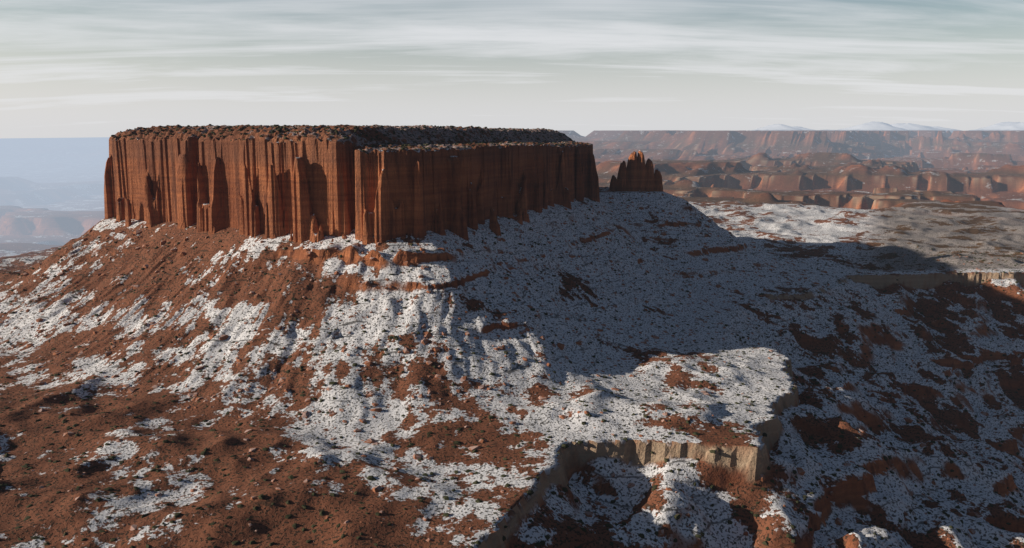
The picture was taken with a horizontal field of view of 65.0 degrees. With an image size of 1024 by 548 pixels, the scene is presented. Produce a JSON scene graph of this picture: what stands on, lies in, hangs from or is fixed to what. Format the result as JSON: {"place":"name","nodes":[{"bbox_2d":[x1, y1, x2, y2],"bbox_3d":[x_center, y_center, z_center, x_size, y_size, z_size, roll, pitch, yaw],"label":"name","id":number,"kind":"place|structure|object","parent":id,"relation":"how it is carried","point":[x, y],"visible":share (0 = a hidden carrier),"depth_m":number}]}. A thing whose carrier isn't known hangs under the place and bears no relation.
{"place":"outdoors","nodes":[
{"label":"outdoors","id":0,"kind":"place"},
{"bbox_2d":[0,124,1023,547],"bbox_3d":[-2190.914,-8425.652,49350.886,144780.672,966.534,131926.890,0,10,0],"label":"terrain","id":1,"kind":"structure","parent":0,"point":[938,192],"depth_m":1382.97},
{"bbox_2d":[115,124,587,150],"bbox_3d":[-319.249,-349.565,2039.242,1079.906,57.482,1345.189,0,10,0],"label":"top shrubs","id":2,"kind":"object","parent":1,"relation":"on","point":[335,131],"visible":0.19,"depth_m":1646.47},
{"bbox_2d":[0,124,1023,547],"bbox_3d":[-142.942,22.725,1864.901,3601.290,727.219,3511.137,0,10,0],"label":"shrubs","id":3,"kind":"object","parent":1,"relation":"on","point":[478,500],"visible":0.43,"depth_m":1189.62},
{"bbox_2d":[0,187,1023,547],"bbox_3d":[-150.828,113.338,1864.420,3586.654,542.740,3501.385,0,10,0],"label":"boulders","id":4,"kind":"object","parent":1,"relation":"on","point":[450,357],"visible":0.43,"depth_m":1313.50},
{"bbox_2d":[0,0,1023,137],"label":"sky","id":5,"kind":"structure","parent":0,"point":[69,68]},
{"bbox_2d":[751,121,1023,132],"bbox_3d":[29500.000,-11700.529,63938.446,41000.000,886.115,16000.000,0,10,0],"label":"mountains","id":6,"kind":"structure","parent":0,"point":[1001,126],"depth_m":61908.27}
]}

